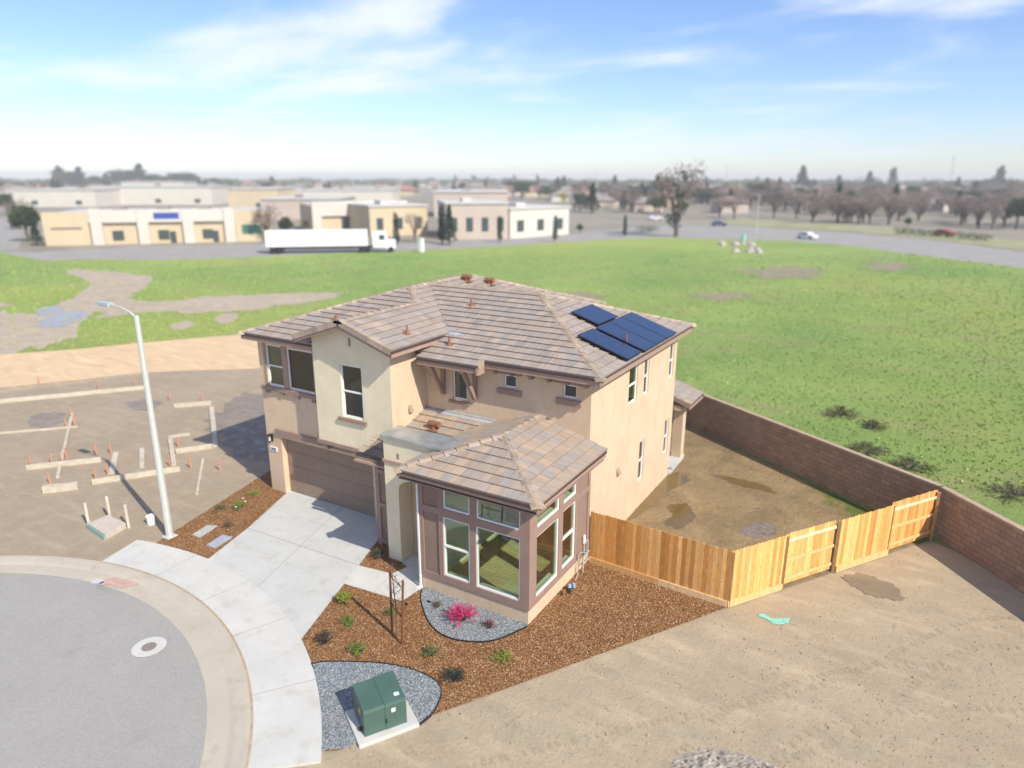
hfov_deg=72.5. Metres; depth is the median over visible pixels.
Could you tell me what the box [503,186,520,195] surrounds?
house
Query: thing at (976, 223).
bare tree
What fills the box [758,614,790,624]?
paint mark
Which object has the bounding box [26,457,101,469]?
form board
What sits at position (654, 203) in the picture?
broadleaf tree
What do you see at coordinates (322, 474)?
garage door
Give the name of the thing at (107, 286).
dirt path
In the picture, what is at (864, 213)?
bare tree
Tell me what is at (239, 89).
sky
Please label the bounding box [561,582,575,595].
irrigation valve
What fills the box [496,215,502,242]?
column tree
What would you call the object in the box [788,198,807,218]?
bare tree
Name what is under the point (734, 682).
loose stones
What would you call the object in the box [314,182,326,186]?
house
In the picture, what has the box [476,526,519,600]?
window
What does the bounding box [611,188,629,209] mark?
bare tree
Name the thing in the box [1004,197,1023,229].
broadleaf tree
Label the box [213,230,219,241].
door
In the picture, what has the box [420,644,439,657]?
shrub
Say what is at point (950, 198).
bare tree
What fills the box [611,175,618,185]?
conifer tree
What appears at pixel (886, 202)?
bare tree
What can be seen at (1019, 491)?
bush
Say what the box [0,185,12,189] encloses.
house
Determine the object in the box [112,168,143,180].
broadleaf tree
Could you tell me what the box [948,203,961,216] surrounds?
bare tree
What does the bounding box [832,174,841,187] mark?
conifer tree
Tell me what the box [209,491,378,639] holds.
driveway
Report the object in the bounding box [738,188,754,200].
bare tree
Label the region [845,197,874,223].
bare tree
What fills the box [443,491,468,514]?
window
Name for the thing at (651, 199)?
bare tree
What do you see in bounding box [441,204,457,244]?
conifer tree
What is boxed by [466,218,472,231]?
window
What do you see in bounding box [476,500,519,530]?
window
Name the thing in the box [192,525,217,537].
stone slab
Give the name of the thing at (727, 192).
bare tree
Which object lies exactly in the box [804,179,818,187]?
broadleaf tree
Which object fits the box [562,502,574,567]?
window
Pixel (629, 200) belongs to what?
bare tree
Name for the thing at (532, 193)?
house
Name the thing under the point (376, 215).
office building
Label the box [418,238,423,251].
utility box
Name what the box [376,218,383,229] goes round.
window
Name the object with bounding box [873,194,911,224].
bare tree
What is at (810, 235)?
car
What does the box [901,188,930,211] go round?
bare tree
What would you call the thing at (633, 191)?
broadleaf tree
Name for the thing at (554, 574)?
window
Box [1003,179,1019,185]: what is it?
broadleaf tree
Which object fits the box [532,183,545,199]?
bare tree
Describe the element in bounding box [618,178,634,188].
bare tree
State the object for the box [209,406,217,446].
form board
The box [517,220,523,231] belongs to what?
window
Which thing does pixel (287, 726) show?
sidewalk
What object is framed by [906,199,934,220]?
bare tree
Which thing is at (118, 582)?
paint mark
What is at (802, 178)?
conifer tree
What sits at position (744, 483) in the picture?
puddle
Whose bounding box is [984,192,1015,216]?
bare tree
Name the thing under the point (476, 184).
house
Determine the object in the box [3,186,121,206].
building
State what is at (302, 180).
woodland
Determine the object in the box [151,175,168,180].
broadleaf tree
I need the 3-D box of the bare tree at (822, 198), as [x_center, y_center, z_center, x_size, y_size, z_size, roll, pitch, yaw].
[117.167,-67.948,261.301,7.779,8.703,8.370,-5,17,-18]
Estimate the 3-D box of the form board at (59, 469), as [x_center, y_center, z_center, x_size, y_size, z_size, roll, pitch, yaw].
[-22.558,2.926,35.319,0.140,0.120,9.749,-8,19,-27]
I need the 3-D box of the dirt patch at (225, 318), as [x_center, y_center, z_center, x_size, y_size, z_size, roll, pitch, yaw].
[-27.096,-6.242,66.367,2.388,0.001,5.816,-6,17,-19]
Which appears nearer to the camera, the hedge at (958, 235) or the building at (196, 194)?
the hedge at (958, 235)
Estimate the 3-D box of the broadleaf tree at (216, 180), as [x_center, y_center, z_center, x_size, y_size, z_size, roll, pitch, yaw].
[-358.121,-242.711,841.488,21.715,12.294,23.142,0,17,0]
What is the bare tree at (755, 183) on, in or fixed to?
on the ground
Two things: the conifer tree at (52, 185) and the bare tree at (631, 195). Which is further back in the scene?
the conifer tree at (52, 185)
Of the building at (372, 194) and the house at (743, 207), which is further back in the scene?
the building at (372, 194)
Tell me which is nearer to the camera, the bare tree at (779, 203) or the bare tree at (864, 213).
the bare tree at (864, 213)
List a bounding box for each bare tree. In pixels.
[1,198,26,229]
[251,202,281,230]
[403,212,423,242]
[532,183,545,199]
[567,195,576,210]
[568,187,585,205]
[571,178,592,189]
[577,180,590,189]
[598,184,623,195]
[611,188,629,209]
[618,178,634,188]
[619,187,642,212]
[623,193,642,212]
[644,188,666,196]
[646,192,666,212]
[675,192,694,214]
[691,189,712,203]
[709,186,728,197]
[711,195,728,217]
[720,186,743,196]
[721,179,739,189]
[723,194,746,218]
[733,186,767,208]
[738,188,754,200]
[741,179,759,187]
[751,189,775,205]
[765,195,784,217]
[766,179,787,189]
[766,188,803,210]
[783,191,817,212]
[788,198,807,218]
[799,184,819,189]
[801,199,830,222]
[802,199,827,219]
[811,192,834,214]
[814,191,837,213]
[817,183,844,190]
[820,191,857,222]
[824,191,848,216]
[830,202,856,223]
[836,198,863,222]
[841,178,860,189]
[843,194,868,220]
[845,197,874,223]
[849,194,886,221]
[858,204,884,222]
[861,188,888,213]
[867,181,881,187]
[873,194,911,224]
[876,194,902,216]
[878,191,895,211]
[886,181,898,186]
[888,196,919,220]
[891,189,921,215]
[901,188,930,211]
[904,196,933,218]
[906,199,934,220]
[907,190,932,211]
[911,189,941,214]
[926,183,951,188]
[932,195,956,212]
[938,188,961,195]
[940,192,965,212]
[941,192,968,214]
[942,193,985,225]
[948,193,989,222]
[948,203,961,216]
[963,194,1000,224]
[964,201,999,227]
[980,184,1006,190]
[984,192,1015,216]
[984,201,1007,229]
[985,196,1023,226]
[997,195,1020,217]
[1004,179,1023,191]
[1006,188,1022,195]
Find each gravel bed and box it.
[311,662,440,750]
[421,587,527,640]
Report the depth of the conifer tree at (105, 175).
818.67 m
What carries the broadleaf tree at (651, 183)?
on the ground
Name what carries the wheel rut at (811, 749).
on the dirt lot
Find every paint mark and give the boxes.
[90,579,103,583]
[98,577,138,587]
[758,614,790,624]
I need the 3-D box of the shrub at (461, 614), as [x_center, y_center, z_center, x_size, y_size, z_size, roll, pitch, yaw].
[-1.491,6.891,21.103,1.101,0.662,1.026,-8,18,-24]
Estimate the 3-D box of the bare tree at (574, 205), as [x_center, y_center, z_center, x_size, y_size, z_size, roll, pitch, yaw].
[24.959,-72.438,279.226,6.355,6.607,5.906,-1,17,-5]
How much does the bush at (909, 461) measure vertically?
0.614 m
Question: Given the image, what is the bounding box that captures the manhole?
[131,637,166,656]
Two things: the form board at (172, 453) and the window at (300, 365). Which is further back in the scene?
the form board at (172, 453)
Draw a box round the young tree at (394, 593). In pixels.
[384,562,404,637]
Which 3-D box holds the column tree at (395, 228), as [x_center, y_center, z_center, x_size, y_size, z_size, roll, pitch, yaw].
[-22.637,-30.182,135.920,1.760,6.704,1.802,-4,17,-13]
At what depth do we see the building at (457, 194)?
233.60 m
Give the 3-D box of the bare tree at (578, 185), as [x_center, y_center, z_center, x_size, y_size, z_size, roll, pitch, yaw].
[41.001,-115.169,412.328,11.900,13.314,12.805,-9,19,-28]
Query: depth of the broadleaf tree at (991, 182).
697.43 m
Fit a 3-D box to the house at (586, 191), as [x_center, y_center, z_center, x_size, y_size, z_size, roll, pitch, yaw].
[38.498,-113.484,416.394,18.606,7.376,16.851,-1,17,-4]
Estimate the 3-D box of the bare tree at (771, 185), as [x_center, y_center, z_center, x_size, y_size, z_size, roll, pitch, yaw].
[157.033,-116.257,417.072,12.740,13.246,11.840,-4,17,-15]
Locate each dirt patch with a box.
[170,320,195,329]
[214,313,238,323]
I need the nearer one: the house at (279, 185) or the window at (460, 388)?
the window at (460, 388)
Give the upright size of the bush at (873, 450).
0.538 m
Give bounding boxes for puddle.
[34,306,63,314]
[35,311,87,326]
[627,471,690,520]
[662,502,695,528]
[710,474,775,492]
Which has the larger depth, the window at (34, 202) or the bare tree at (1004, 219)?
the window at (34, 202)
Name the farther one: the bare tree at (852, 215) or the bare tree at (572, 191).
the bare tree at (572, 191)
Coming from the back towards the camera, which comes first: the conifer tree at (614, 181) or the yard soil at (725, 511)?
the conifer tree at (614, 181)
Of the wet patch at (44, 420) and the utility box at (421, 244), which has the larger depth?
the utility box at (421, 244)
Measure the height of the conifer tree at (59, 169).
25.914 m
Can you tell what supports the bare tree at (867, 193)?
on the ground
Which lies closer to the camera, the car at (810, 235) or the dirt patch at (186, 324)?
the dirt patch at (186, 324)
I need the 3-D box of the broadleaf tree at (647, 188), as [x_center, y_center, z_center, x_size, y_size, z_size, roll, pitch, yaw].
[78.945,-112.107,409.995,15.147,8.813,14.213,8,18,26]
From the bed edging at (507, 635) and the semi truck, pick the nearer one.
the bed edging at (507, 635)
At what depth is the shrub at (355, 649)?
19.77 m
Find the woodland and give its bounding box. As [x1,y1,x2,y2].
[0,177,1022,186]
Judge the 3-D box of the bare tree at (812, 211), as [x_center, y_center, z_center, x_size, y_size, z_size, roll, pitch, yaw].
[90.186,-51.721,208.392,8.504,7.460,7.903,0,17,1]
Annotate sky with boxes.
[0,0,1023,181]
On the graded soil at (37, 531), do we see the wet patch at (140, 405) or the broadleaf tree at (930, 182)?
the wet patch at (140, 405)
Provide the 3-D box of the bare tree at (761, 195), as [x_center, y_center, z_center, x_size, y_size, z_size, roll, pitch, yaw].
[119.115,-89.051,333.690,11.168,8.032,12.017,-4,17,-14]
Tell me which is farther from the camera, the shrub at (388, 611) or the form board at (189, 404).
the form board at (189, 404)
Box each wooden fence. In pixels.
[588,511,731,606]
[727,490,940,607]
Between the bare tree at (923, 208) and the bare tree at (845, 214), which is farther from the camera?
the bare tree at (923, 208)
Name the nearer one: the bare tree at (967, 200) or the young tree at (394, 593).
the young tree at (394, 593)
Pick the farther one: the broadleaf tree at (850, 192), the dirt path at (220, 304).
the broadleaf tree at (850, 192)
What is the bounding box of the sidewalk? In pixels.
[103,540,321,767]
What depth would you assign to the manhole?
20.01 m
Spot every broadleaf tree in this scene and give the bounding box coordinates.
[0,193,15,209]
[6,202,40,241]
[51,170,85,185]
[82,175,103,184]
[103,170,131,184]
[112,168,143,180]
[136,173,160,180]
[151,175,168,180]
[166,172,193,180]
[175,172,201,181]
[206,177,224,183]
[226,181,234,185]
[260,182,269,186]
[277,216,293,229]
[457,182,468,188]
[512,181,530,198]
[527,181,537,186]
[539,185,555,199]
[550,180,563,187]
[572,192,586,210]
[576,224,582,232]
[596,182,611,195]
[619,185,644,192]
[625,188,640,197]
[640,186,653,195]
[647,180,663,186]
[649,196,667,213]
[674,201,689,215]
[684,190,696,198]
[696,187,723,203]
[746,183,765,202]
[758,187,785,205]
[761,194,785,209]
[793,186,804,190]
[794,189,814,193]
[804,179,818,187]
[837,190,862,211]
[872,185,886,188]
[904,217,912,226]
[906,187,922,192]
[920,181,938,188]
[944,180,955,186]
[948,190,984,197]
[968,179,987,186]
[982,178,998,185]
[983,188,1014,196]
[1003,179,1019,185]
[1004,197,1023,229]
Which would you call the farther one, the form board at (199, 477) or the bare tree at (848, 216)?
the bare tree at (848, 216)
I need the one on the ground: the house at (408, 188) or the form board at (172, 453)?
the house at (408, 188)
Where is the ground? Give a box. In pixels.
[0,179,1023,251]
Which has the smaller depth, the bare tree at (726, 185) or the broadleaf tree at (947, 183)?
the bare tree at (726, 185)
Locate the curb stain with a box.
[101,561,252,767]
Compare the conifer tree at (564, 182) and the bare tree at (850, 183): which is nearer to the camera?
the bare tree at (850, 183)
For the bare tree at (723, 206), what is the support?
on the ground
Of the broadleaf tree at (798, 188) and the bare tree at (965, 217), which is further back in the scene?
the broadleaf tree at (798, 188)
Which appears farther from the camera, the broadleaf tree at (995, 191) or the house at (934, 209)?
the broadleaf tree at (995, 191)
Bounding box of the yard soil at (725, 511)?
[587,419,928,607]
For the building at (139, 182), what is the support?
on the ground
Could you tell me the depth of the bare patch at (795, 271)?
99.48 m
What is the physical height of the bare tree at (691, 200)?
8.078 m
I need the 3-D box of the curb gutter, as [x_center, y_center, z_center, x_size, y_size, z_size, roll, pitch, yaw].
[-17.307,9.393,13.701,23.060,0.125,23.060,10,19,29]
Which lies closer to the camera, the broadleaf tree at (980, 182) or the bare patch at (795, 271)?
the bare patch at (795, 271)
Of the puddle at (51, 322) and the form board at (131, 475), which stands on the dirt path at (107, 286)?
the puddle at (51, 322)
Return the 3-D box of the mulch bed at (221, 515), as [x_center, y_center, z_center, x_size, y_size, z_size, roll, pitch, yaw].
[-10.515,4.704,29.537,2.627,0.001,9.975,5,17,16]
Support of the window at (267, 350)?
in the house at (439, 426)
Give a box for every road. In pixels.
[0,218,22,250]
[0,225,1023,267]
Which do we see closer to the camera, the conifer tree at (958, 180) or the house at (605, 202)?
the house at (605, 202)
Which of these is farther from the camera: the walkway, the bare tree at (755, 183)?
the bare tree at (755, 183)
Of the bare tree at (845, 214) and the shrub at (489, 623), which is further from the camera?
the bare tree at (845, 214)
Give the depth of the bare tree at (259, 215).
142.67 m
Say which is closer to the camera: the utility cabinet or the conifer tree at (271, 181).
the utility cabinet
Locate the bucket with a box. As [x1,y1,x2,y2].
[145,514,154,525]
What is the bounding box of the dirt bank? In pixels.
[0,334,259,387]
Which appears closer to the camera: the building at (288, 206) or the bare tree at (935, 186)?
the building at (288, 206)
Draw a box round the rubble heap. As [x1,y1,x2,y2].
[670,748,777,767]
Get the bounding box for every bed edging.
[311,660,441,725]
[420,588,526,642]
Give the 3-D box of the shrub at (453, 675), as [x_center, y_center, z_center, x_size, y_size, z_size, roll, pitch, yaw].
[-1.593,7.767,18.645,0.772,0.379,0.690,-5,17,-18]
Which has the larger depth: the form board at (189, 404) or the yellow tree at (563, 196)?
the yellow tree at (563, 196)
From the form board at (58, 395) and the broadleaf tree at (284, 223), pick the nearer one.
the form board at (58, 395)
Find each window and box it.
[31,200,37,204]
[75,200,81,204]
[112,231,124,240]
[158,230,169,239]
[202,229,213,238]
[242,224,261,233]
[266,344,283,386]
[287,348,314,393]
[341,216,349,228]
[341,364,363,419]
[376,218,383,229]
[398,217,402,228]
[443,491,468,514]
[443,517,469,582]
[451,218,457,231]
[453,370,466,400]
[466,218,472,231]
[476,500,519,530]
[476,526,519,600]
[482,217,487,231]
[497,217,503,230]
[505,374,515,388]
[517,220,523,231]
[536,519,557,595]
[537,219,543,230]
[537,498,558,526]
[557,218,562,228]
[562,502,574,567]
[563,384,576,398]
[564,484,575,502]
[628,365,636,404]
[638,441,642,479]
[643,358,648,394]
[663,419,667,452]
[669,343,673,376]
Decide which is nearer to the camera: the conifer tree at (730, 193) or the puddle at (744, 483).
the puddle at (744, 483)
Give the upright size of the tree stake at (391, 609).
2.211 m
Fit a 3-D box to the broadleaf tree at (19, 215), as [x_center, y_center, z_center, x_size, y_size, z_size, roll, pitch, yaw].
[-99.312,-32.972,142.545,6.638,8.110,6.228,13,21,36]
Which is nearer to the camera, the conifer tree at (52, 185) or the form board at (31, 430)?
the form board at (31, 430)
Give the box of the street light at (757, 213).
[752,193,759,232]
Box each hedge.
[635,225,658,231]
[893,227,929,235]
[925,229,993,240]
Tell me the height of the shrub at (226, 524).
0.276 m
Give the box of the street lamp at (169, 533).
[95,301,177,539]
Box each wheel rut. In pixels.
[456,616,1023,767]
[662,662,995,767]
[770,643,1021,766]
[771,705,1023,761]
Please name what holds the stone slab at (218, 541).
on the mulch bed at (221, 515)
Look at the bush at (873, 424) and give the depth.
37.52 m
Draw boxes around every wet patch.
[28,412,69,428]
[125,399,162,410]
[203,392,269,462]
[841,572,904,600]
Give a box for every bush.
[820,405,864,417]
[847,440,890,455]
[861,418,889,429]
[882,455,943,475]
[976,479,1023,505]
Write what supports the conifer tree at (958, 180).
on the ground
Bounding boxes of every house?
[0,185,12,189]
[0,185,23,194]
[238,274,703,623]
[240,183,259,186]
[272,184,287,186]
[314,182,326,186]
[401,186,419,195]
[401,190,420,195]
[427,183,440,187]
[461,186,483,188]
[469,183,483,185]
[483,186,506,189]
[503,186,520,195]
[523,186,548,196]
[548,190,574,201]
[567,187,589,194]
[582,194,616,208]
[609,194,637,206]
[629,197,663,211]
[665,192,680,206]
[709,196,751,212]
[787,185,809,190]
[912,197,937,210]
[935,197,955,211]
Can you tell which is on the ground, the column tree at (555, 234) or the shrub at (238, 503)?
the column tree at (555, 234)
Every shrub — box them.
[213,504,228,511]
[220,520,235,527]
[231,498,246,509]
[247,490,260,496]
[316,628,337,644]
[335,589,352,603]
[339,613,355,629]
[346,639,369,655]
[369,546,386,558]
[385,606,394,614]
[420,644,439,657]
[431,599,441,609]
[438,664,465,684]
[444,602,479,627]
[482,619,494,628]
[490,647,515,664]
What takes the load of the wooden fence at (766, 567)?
on the dirt lot
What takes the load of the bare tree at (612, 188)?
on the ground
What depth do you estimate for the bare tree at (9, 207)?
174.11 m
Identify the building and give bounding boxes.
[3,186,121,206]
[40,205,271,245]
[90,183,231,204]
[120,180,197,184]
[226,185,295,206]
[258,194,355,218]
[294,187,399,200]
[299,200,406,229]
[334,185,401,199]
[348,200,428,236]
[432,187,508,216]
[437,197,509,239]
[508,202,570,238]
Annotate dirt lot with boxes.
[0,372,1023,767]
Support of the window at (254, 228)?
in the store building at (157, 224)
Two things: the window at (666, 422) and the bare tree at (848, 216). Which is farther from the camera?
the bare tree at (848, 216)
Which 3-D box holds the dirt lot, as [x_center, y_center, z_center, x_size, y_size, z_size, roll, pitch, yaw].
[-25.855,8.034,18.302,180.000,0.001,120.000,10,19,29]
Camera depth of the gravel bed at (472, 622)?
21.11 m
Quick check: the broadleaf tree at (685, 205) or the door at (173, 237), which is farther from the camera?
the broadleaf tree at (685, 205)
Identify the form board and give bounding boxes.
[0,385,143,402]
[0,426,77,433]
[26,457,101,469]
[41,481,78,493]
[56,413,73,478]
[91,466,179,484]
[109,452,118,474]
[139,448,143,467]
[168,437,175,465]
[169,432,189,437]
[174,401,211,407]
[176,443,212,453]
[195,458,204,494]
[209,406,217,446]
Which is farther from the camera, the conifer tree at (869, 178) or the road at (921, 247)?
the conifer tree at (869, 178)
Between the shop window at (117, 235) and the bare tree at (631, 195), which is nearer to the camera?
the shop window at (117, 235)
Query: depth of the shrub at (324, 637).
20.04 m
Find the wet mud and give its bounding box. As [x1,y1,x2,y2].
[738,521,777,537]
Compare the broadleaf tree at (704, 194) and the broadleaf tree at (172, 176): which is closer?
the broadleaf tree at (704, 194)
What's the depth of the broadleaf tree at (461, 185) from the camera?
638.64 m
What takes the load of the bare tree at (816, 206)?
on the ground
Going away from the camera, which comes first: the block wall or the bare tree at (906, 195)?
the block wall
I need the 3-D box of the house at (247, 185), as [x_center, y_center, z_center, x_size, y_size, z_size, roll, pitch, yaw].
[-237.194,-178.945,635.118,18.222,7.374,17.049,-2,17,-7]
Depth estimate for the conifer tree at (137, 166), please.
821.86 m
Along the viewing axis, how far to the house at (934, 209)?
286.90 m
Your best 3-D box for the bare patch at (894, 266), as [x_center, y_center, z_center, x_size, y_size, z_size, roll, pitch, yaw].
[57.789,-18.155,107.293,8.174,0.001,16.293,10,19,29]
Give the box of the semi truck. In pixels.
[264,229,395,253]
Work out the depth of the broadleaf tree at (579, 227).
167.12 m
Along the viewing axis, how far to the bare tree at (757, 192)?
303.24 m
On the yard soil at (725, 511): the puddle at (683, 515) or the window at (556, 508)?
the puddle at (683, 515)
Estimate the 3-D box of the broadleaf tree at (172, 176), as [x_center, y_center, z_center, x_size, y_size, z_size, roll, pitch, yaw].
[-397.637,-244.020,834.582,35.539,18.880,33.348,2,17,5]
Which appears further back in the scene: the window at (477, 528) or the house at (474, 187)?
the house at (474, 187)
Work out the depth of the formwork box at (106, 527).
26.62 m
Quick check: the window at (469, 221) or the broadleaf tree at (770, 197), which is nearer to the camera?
the window at (469, 221)
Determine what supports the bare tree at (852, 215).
on the ground
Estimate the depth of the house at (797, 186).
659.44 m
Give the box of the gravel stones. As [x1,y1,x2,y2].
[313,588,525,749]
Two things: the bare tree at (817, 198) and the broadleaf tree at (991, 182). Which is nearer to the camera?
the bare tree at (817, 198)
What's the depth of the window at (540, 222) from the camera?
158.33 m
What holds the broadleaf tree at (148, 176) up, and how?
on the ground
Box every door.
[170,231,176,242]
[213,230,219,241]
[286,439,374,516]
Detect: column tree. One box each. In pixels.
[391,212,400,245]
[437,204,445,243]
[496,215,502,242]
[552,215,558,241]
[622,215,627,236]
[886,167,898,185]
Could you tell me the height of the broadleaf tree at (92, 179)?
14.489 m
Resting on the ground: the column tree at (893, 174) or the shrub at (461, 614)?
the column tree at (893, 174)
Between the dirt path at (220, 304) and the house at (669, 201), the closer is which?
the dirt path at (220, 304)
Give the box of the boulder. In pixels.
[745,247,754,251]
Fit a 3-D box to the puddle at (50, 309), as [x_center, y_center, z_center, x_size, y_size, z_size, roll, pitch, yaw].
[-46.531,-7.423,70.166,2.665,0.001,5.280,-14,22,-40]
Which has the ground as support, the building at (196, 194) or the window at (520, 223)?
the building at (196, 194)
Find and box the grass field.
[0,237,1023,552]
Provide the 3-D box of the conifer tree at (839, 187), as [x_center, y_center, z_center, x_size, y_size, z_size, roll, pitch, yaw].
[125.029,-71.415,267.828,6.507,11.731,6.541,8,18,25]
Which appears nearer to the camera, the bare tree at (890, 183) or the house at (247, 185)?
the bare tree at (890, 183)
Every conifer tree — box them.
[29,215,43,245]
[48,165,68,187]
[49,178,56,187]
[69,166,91,185]
[100,172,112,184]
[129,163,145,180]
[268,176,275,186]
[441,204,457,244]
[553,176,560,191]
[561,176,567,186]
[583,182,600,212]
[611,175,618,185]
[619,190,628,209]
[651,175,661,191]
[727,188,733,195]
[776,177,782,188]
[794,165,809,186]
[828,182,843,212]
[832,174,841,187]
[861,171,873,186]
[888,183,899,205]
[949,190,962,216]
[956,176,961,184]
[972,180,978,191]
[991,165,1008,186]
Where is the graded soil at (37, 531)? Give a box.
[0,368,269,560]
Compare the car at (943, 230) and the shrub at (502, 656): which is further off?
the car at (943, 230)
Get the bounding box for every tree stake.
[389,569,392,633]
[401,580,403,644]
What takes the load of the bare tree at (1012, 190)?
on the ground
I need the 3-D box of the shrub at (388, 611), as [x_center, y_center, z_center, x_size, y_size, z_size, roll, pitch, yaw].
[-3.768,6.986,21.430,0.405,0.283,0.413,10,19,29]
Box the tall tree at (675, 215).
[654,159,704,236]
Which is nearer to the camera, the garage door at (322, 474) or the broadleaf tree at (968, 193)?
the garage door at (322, 474)
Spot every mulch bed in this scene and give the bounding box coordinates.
[157,470,284,558]
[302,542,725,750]
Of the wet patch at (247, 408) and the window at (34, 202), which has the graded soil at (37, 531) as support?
the wet patch at (247, 408)
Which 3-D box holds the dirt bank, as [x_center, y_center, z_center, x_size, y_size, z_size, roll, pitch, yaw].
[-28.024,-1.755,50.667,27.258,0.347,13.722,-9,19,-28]
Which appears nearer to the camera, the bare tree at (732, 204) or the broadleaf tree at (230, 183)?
the bare tree at (732, 204)
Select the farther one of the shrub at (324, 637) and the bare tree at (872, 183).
the bare tree at (872, 183)
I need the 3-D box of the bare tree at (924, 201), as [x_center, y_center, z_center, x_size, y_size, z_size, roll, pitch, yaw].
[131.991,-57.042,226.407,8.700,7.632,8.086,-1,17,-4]
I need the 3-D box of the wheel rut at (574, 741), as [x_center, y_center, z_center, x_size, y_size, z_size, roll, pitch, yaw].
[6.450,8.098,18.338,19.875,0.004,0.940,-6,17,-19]
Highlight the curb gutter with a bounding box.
[0,555,251,767]
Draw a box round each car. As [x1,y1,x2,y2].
[648,215,662,219]
[711,221,726,225]
[796,232,817,238]
[934,229,954,235]
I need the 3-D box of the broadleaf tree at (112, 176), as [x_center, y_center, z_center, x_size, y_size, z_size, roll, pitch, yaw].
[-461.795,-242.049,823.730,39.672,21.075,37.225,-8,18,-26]
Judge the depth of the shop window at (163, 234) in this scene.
140.78 m
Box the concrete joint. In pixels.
[248,528,356,564]
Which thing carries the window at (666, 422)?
in the house at (439, 426)
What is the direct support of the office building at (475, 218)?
on the ground
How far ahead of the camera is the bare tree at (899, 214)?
217.87 m
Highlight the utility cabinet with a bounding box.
[345,670,418,748]
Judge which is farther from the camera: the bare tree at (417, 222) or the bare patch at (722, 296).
the bare tree at (417, 222)
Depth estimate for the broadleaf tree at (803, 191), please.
340.76 m
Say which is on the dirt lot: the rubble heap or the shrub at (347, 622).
the rubble heap
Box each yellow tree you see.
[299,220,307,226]
[557,193,567,204]
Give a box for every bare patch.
[568,291,611,299]
[684,292,754,300]
[735,265,830,279]
[861,261,916,271]
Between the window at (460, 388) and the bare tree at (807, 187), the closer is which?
the window at (460, 388)
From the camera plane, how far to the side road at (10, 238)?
153.19 m
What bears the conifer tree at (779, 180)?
on the ground
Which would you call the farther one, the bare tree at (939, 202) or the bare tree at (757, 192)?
the bare tree at (757, 192)
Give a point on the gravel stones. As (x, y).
(408, 693)
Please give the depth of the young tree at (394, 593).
20.01 m
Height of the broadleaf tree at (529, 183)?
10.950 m
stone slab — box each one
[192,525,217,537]
[206,535,232,547]
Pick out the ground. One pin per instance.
(696, 213)
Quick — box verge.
[699,218,1023,249]
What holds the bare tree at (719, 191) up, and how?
on the ground
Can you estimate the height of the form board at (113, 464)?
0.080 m
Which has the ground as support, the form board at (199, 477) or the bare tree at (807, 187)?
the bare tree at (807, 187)
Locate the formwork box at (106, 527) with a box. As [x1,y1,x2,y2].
[83,496,129,540]
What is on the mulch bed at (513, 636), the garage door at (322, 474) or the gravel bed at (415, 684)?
the gravel bed at (415, 684)
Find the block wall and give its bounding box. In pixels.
[672,394,1023,592]
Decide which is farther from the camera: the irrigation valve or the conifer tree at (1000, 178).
the conifer tree at (1000, 178)
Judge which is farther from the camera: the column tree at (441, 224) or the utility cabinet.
the column tree at (441, 224)
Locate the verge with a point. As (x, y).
(1008, 243)
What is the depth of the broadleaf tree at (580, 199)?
275.93 m
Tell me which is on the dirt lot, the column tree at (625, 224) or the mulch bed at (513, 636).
the mulch bed at (513, 636)
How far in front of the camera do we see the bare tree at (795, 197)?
267.12 m
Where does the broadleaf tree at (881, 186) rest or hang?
on the ground
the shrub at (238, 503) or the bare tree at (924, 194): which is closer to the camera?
the shrub at (238, 503)
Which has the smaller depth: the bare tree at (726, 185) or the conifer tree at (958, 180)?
the bare tree at (726, 185)
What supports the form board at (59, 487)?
on the graded soil at (37, 531)
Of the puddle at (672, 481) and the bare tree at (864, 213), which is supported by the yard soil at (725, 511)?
the puddle at (672, 481)
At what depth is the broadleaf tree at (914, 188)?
368.39 m
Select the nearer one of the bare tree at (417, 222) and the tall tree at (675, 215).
the bare tree at (417, 222)
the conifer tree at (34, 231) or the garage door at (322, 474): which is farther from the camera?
the conifer tree at (34, 231)
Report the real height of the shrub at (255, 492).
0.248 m
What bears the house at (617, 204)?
on the ground
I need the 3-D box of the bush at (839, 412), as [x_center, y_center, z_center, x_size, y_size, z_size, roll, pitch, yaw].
[18.534,1.560,39.492,2.033,0.534,1.995,-6,18,-21]
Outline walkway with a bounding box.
[344,553,422,600]
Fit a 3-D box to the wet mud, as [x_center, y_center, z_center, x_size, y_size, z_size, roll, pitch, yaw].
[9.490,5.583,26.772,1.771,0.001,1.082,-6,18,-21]
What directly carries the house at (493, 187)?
on the ground
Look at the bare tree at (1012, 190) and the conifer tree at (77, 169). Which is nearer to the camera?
the bare tree at (1012, 190)
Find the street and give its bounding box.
[0,573,206,767]
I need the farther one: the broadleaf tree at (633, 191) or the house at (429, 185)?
the house at (429, 185)
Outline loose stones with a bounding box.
[0,394,1023,767]
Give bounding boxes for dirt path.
[0,269,152,354]
[93,292,341,318]
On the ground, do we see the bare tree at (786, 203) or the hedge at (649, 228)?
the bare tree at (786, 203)
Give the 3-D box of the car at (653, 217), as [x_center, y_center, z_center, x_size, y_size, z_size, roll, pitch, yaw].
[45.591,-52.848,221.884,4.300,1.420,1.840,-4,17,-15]
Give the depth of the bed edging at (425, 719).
19.14 m

